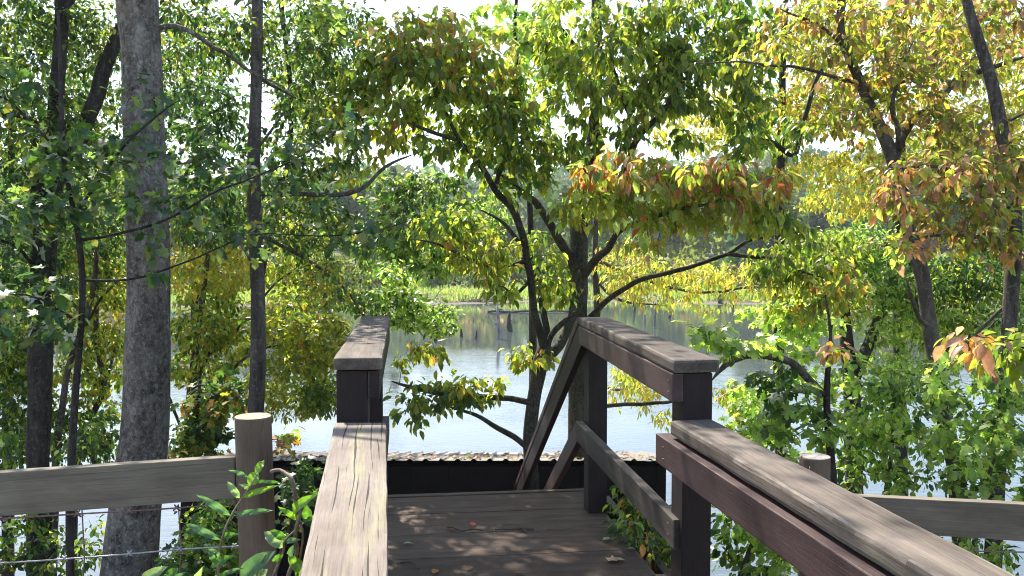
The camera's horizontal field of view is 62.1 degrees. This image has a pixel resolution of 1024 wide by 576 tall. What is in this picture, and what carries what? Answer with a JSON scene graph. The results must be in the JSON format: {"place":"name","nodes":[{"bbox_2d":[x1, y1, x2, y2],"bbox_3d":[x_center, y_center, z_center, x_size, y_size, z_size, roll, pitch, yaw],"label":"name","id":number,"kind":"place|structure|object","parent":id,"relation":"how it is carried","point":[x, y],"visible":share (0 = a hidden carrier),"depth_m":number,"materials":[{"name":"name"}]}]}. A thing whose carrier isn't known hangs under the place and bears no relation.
{"place":"outdoors","nodes":[
{"label":"outdoors","id":0,"kind":"place"},
{"bbox_2d":[0,301,1023,575],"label":"lake water","id":1,"kind":"structure","parent":0,"point":[470,355],"depth_m":27.30,"materials":[{"name":"grey liquid"}]},
{"bbox_2d":[493,305,501,338],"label":"tree stump","id":2,"kind":"object","parent":1,"relation":"in","point":[498,325],"visible":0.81,"depth_m":44.82,"materials":[{"name":"grey wood"}]},
{"bbox_2d":[506,312,512,330],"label":"tree stump","id":3,"kind":"object","parent":1,"relation":"in","point":[509,326],"visible":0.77,"depth_m":49.24,"materials":[{"name":"grey wood"}]},
{"bbox_2d":[487,310,568,312],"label":"floating log","id":4,"kind":"object","parent":1,"relation":"on","point":[491,311],"visible":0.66,"depth_m":63.84,"materials":[{"name":"wood"}]},
{"bbox_2d":[653,306,655,327],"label":"tree stump","id":5,"kind":"object","parent":1,"relation":"in","point":[654,325],"visible":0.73,"depth_m":51.18,"materials":[{"name":"grey wood"}]},
{"bbox_2d":[0,0,1023,191],"label":"sky","id":6,"kind":"structure","parent":0,"point":[463,7],"materials":[{"name":"white"}]},
{"bbox_2d":[19,187,1023,307],"bbox_3d":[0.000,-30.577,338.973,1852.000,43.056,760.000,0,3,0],"label":"ground","id":7,"kind":"structure","parent":0,"point":[711,254],"depth_m":95.70,"materials":[{"name":"green plant"}]},
{"bbox_2d":[0,513,105,575],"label":"shrub","id":8,"kind":"object","parent":7,"relation":"on","point":[15,526],"visible":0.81,"depth_m":6.61,"materials":[{"name":"green plant"}]},
{"bbox_2d":[0,408,120,469],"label":"shrub","id":9,"kind":"object","parent":7,"relation":"on","point":[87,442],"visible":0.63,"depth_m":7.95,"materials":[{"name":"green plant"}]},
{"bbox_2d":[0,0,123,575],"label":"tree","id":10,"kind":"object","parent":7,"relation":"on","point":[70,81],"visible":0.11,"depth_m":10.84,"materials":[{"name":"green plant"}]},
{"bbox_2d":[0,256,125,568],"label":"sapling","id":11,"kind":"object","parent":7,"relation":"on","point":[100,391],"visible":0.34,"depth_m":9.51,"materials":[{"name":"green plant"}]},
{"bbox_2d":[0,215,125,575],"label":"sapling","id":12,"kind":"object","parent":7,"relation":"on","point":[93,263],"visible":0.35,"depth_m":9.08,"materials":[{"name":"green plant"}]},
{"bbox_2d":[0,0,218,575],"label":"tree","id":13,"kind":"object","parent":7,"relation":"on","point":[88,107],"visible":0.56,"depth_m":7.00,"materials":[{"name":"green plant"}]},
{"bbox_2d":[0,413,276,575],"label":"wire fence","id":14,"kind":"object","parent":7,"relation":"on","point":[75,488],"visible":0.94,"depth_m":2.97,"materials":[{"name":"grey wood"}]},
{"bbox_2d":[99,0,279,575],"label":"tree","id":15,"kind":"object","parent":7,"relation":"on","point":[145,414],"visible":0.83,"depth_m":5.42,"materials":[{"name":"grey plant"}]},
{"bbox_2d":[154,498,238,575],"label":"shrub","id":16,"kind":"object","parent":7,"relation":"on","point":[194,562],"visible":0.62,"depth_m":4.97,"materials":[{"name":"green plant"}]},
{"bbox_2d":[0,10,446,575],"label":"maple sapling","id":17,"kind":"object","parent":7,"relation":"on","point":[78,212],"visible":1,"depth_m":4.62,"materials":[{"name":"green plant"}]},
{"bbox_2d":[167,364,304,540],"bbox_3d":[-2.390,2.166,7.279,1.337,2.985,0.838,0,3,0],"label":"shrub","id":18,"kind":"object","parent":7,"relation":"on","point":[211,407],"visible":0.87,"depth_m":7.15,"materials":[{"name":"green plant"}]},
{"bbox_2d":[159,0,344,399],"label":"tree","id":19,"kind":"object","parent":7,"relation":"on","point":[244,192],"visible":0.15,"depth_m":11.28,"materials":[{"name":"green plant"}]},
{"bbox_2d":[169,190,358,530],"bbox_3d":[-3.065,1.764,9.873,2.449,5.852,2.171,0,3,0],"label":"tree","id":20,"kind":"object","parent":7,"relation":"on","point":[217,339],"visible":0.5,"depth_m":9.60,"materials":[{"name":"green plant"}]},
{"bbox_2d":[164,0,411,412],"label":"tree","id":21,"kind":"object","parent":7,"relation":"on","point":[302,52],"visible":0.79,"depth_m":6.44,"materials":[{"name":"green plant"}]},
{"bbox_2d":[274,455,326,571],"bbox_3d":[-1.687,2.343,6.711,0.974,2.105,0.791,2,3,39],"label":"ivy","id":22,"kind":"object","parent":7,"relation":"on","point":[302,482],"visible":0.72,"depth_m":6.64,"materials":[{"name":"green plant"}]},
{"bbox_2d":[262,0,375,276],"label":"tree","id":23,"kind":"object","parent":7,"relation":"on","point":[288,67],"visible":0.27,"depth_m":8.02,"materials":[{"name":"green plant"}]},
{"bbox_2d":[300,423,387,575],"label":"railing","id":24,"kind":"object","parent":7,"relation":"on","point":[348,534],"visible":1,"depth_m":2.13,"materials":[{"name":"brown wood"}]},
{"bbox_2d":[264,468,317,575],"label":"honeysuckle vine","id":25,"kind":"object","parent":24,"relation":"attached to","point":[276,538],"visible":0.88,"depth_m":2.38,"materials":[{"name":"green plant"}]},
{"bbox_2d":[142,460,283,575],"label":"honeysuckle shoot","id":26,"kind":"object","parent":25,"relation":"attached to","point":[255,564],"visible":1,"depth_m":2.43,"materials":[{"name":"green plant"}]},
{"bbox_2d":[235,253,467,420],"bbox_3d":[-1.613,1.952,8.717,2.344,4.617,1.059,0,3,0],"label":"shrub","id":27,"kind":"object","parent":7,"relation":"on","point":[319,399],"visible":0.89,"depth_m":8.47,"materials":[{"name":"green plant"}]},
{"bbox_2d":[181,451,665,575],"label":"retaining wall","id":28,"kind":"structure","parent":7,"relation":"on","point":[413,475],"depth_m":8.70,"materials":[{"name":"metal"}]},
{"bbox_2d":[202,451,655,461],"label":"leaf litter","id":29,"kind":"object","parent":28,"relation":"on","point":[467,456],"visible":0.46,"depth_m":9.08,"materials":[{"name":"brown plant"}]},
{"bbox_2d":[420,286,446,300],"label":"driftwood","id":30,"kind":"object","parent":7,"relation":"on","point":[435,296],"visible":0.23,"depth_m":77.06,"materials":[{"name":"grey wood"}]},
{"bbox_2d":[291,0,582,489],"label":"dogwood","id":31,"kind":"object","parent":7,"relation":"on","point":[443,69],"visible":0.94,"depth_m":7.79,"materials":[{"name":"green plant"}]},
{"bbox_2d":[342,164,568,309],"bbox_3d":[-0.700,1.990,12.102,3.485,7.445,1.153,0,3,0],"label":"tree","id":32,"kind":"object","parent":7,"relation":"on","point":[405,250],"visible":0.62,"depth_m":11.82,"materials":[{"name":"green plant"}]},
{"bbox_2d":[449,287,503,301],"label":"driftwood","id":33,"kind":"object","parent":7,"relation":"on","point":[478,299],"visible":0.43,"depth_m":75.99,"materials":[{"name":"grey wood"}]},
{"bbox_2d":[0,138,1023,270],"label":"wood","id":34,"kind":"object","parent":7,"relation":"on","point":[689,247],"visible":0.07,"depth_m":121.19,"materials":[{"name":"green plant"}]},
{"bbox_2d":[0,245,1023,289],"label":"shore scrub","id":35,"kind":"object","parent":7,"relation":"on","point":[454,280],"visible":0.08,"depth_m":91.01,"materials":[{"name":"green plant"}]},
{"bbox_2d":[466,0,567,379],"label":"tree","id":36,"kind":"object","parent":7,"relation":"on","point":[503,10],"visible":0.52,"depth_m":10.25,"materials":[{"name":"green plant"}]},
{"bbox_2d":[17,271,1021,304],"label":"marsh grass","id":37,"kind":"structure","parent":7,"relation":"on","point":[457,290],"depth_m":79.07,"materials":[{"name":"green plant"}]},
{"bbox_2d":[387,488,670,575],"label":"boardwalk","id":38,"kind":"structure","parent":7,"relation":"on","point":[566,535],"depth_m":4.86,"materials":[{"name":"wood"}]},
{"bbox_2d":[333,316,389,457],"bbox_3d":[-0.736,1.283,4.415,0.192,2.122,2.130,0,3,-7],"label":"railing","id":39,"kind":"object","parent":38,"relation":"attached to","point":[359,360],"visible":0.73,"depth_m":3.35,"materials":[{"name":"wood"}]},
{"bbox_2d":[397,561,419,568],"bbox_3d":[-0.521,1.433,4.401,0.142,0.007,0.060,2,3,31],"label":"twig","id":40,"kind":"object","parent":38,"relation":"on","point":[408,562],"visible":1,"depth_m":4.42,"materials":[{"name":"brown wood"}]},
{"bbox_2d":[454,528,482,531],"bbox_3d":[-0.257,1.408,4.947,0.180,0.007,0.050,0,3,9],"label":"twig","id":41,"kind":"object","parent":38,"relation":"on","point":[468,529],"visible":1,"depth_m":4.95,"materials":[{"name":"brown wood"}]},
{"bbox_2d":[495,528,533,529],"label":"twig","id":42,"kind":"object","parent":38,"relation":"on","point":[517,529],"visible":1,"depth_m":4.96,"materials":[{"name":"brown wood"}]},
{"bbox_2d":[606,555,623,560],"bbox_3d":[0.533,1.426,4.473,0.092,0.018,0.093,2,3,39],"label":"fallen leaf","id":43,"kind":"object","parent":38,"relation":"on","point":[613,558],"visible":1,"depth_m":4.48,"materials":[{"name":"plant"}]},
{"bbox_2d":[576,317,718,575],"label":"railing","id":44,"kind":"object","parent":38,"relation":"attached to","point":[679,377],"visible":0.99,"depth_m":3.69,"materials":[{"name":"wood"}]},
{"bbox_2d":[655,419,1014,575],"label":"railing","id":45,"kind":"object","parent":38,"relation":"attached to","point":[804,521],"visible":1,"depth_m":2.26,"materials":[{"name":"wood"}]},
{"bbox_2d":[513,317,586,489],"bbox_3d":[0.284,2.176,7.148,0.165,4.142,3.604,0,3,-7],"label":"stair railing","id":46,"kind":"object","parent":7,"relation":"on","point":[572,357],"visible":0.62,"depth_m":6.13,"materials":[{"name":"wood"}]},
{"bbox_2d":[601,485,670,572],"bbox_3d":[0.790,1.915,5.014,0.711,1.527,0.846,-2,3,-42],"label":"shrub","id":47,"kind":"object","parent":7,"relation":"on","point":[635,525],"visible":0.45,"depth_m":4.78,"materials":[{"name":"green plant"}]},
{"bbox_2d":[501,0,876,460],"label":"tree","id":48,"kind":"object","parent":7,"relation":"on","point":[732,186],"visible":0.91,"depth_m":7.70,"materials":[{"name":"green plant"}]},
{"bbox_2d":[592,216,797,432],"bbox_3d":[2.686,1.537,13.012,3.313,8.316,2.479,1,3,14],"label":"golden tree","id":49,"kind":"object","parent":7,"relation":"on","point":[714,278],"visible":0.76,"depth_m":13.05,"materials":[{"name":"yellow plant"}]},
{"bbox_2d":[710,504,797,575],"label":"shrub","id":50,"kind":"object","parent":7,"relation":"on","point":[741,564],"visible":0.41,"depth_m":6.24,"materials":[{"name":"green plant"}]},
{"bbox_2d":[648,0,865,457],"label":"golden tree","id":51,"kind":"object","parent":7,"relation":"on","point":[795,91],"visible":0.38,"depth_m":12.68,"materials":[{"name":"yellow plant"}]},
{"bbox_2d":[671,295,857,484],"bbox_3d":[1.613,1.501,5.432,1.497,2.894,0.773,-1,3,-28],"label":"tree","id":52,"kind":"object","parent":7,"relation":"on","point":[778,407],"visible":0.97,"depth_m":5.43,"materials":[{"name":"green plant"}]},
{"bbox_2d":[718,296,860,463],"bbox_3d":[2.627,2.082,8.319,1.445,4.031,1.056,0,3,0],"label":"sapling","id":53,"kind":"object","parent":7,"relation":"on","point":[792,331],"visible":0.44,"depth_m":8.13,"materials":[{"name":"green plant"}]},
{"bbox_2d":[696,0,1023,546],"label":"tree","id":54,"kind":"object","parent":7,"relation":"on","point":[869,95],"visible":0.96,"depth_m":6.43,"materials":[{"name":"yellow plant"}]},
{"bbox_2d":[802,347,972,496],"bbox_3d":[2.869,1.884,6.479,1.272,2.810,1.008,0,3,0],"label":"shrub","id":55,"kind":"object","parent":7,"relation":"on","point":[873,435],"visible":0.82,"depth_m":6.33,"materials":[{"name":"green plant"}]},
{"bbox_2d":[761,0,1023,495],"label":"golden tree","id":56,"kind":"object","parent":7,"relation":"on","point":[1004,76],"visible":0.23,"depth_m":13.14,"materials":[{"name":"yellow plant"}]},
{"bbox_2d":[770,222,1023,493],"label":"tree","id":57,"kind":"object","parent":7,"relation":"on","point":[891,291],"visible":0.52,"depth_m":9.39,"materials":[{"name":"green plant"}]},
{"bbox_2d":[798,452,1023,575],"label":"wooden fence","id":58,"kind":"object","parent":7,"relation":"on","point":[979,518],"visible":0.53,"depth_m":3.53,"materials":[{"name":"grey wood"}]},
{"bbox_2d":[859,0,1023,567],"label":"tree","id":59,"kind":"object","parent":7,"relation":"on","point":[985,207],"visible":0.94,"depth_m":5.53,"materials":[{"name":"brown plant"}]},
{"bbox_2d":[891,351,1023,546],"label":"shrub","id":60,"kind":"object","parent":7,"relation":"on","point":[982,436],"visible":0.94,"depth_m":5.17,"materials":[{"name":"green plant"}]},
{"bbox_2d":[932,326,1023,396],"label":"dogwood shoot","id":61,"kind":"object","parent":7,"relation":"on","point":[988,354],"visible":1,"depth_m":3.80,"materials":[{"name":"brown plant"}]},
{"bbox_2d":[939,536,1022,575],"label":"shrub","id":62,"kind":"object","parent":7,"relation":"on","point":[995,558],"visible":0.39,"depth_m":5.12,"materials":[{"name":"green plant"}]}
]}

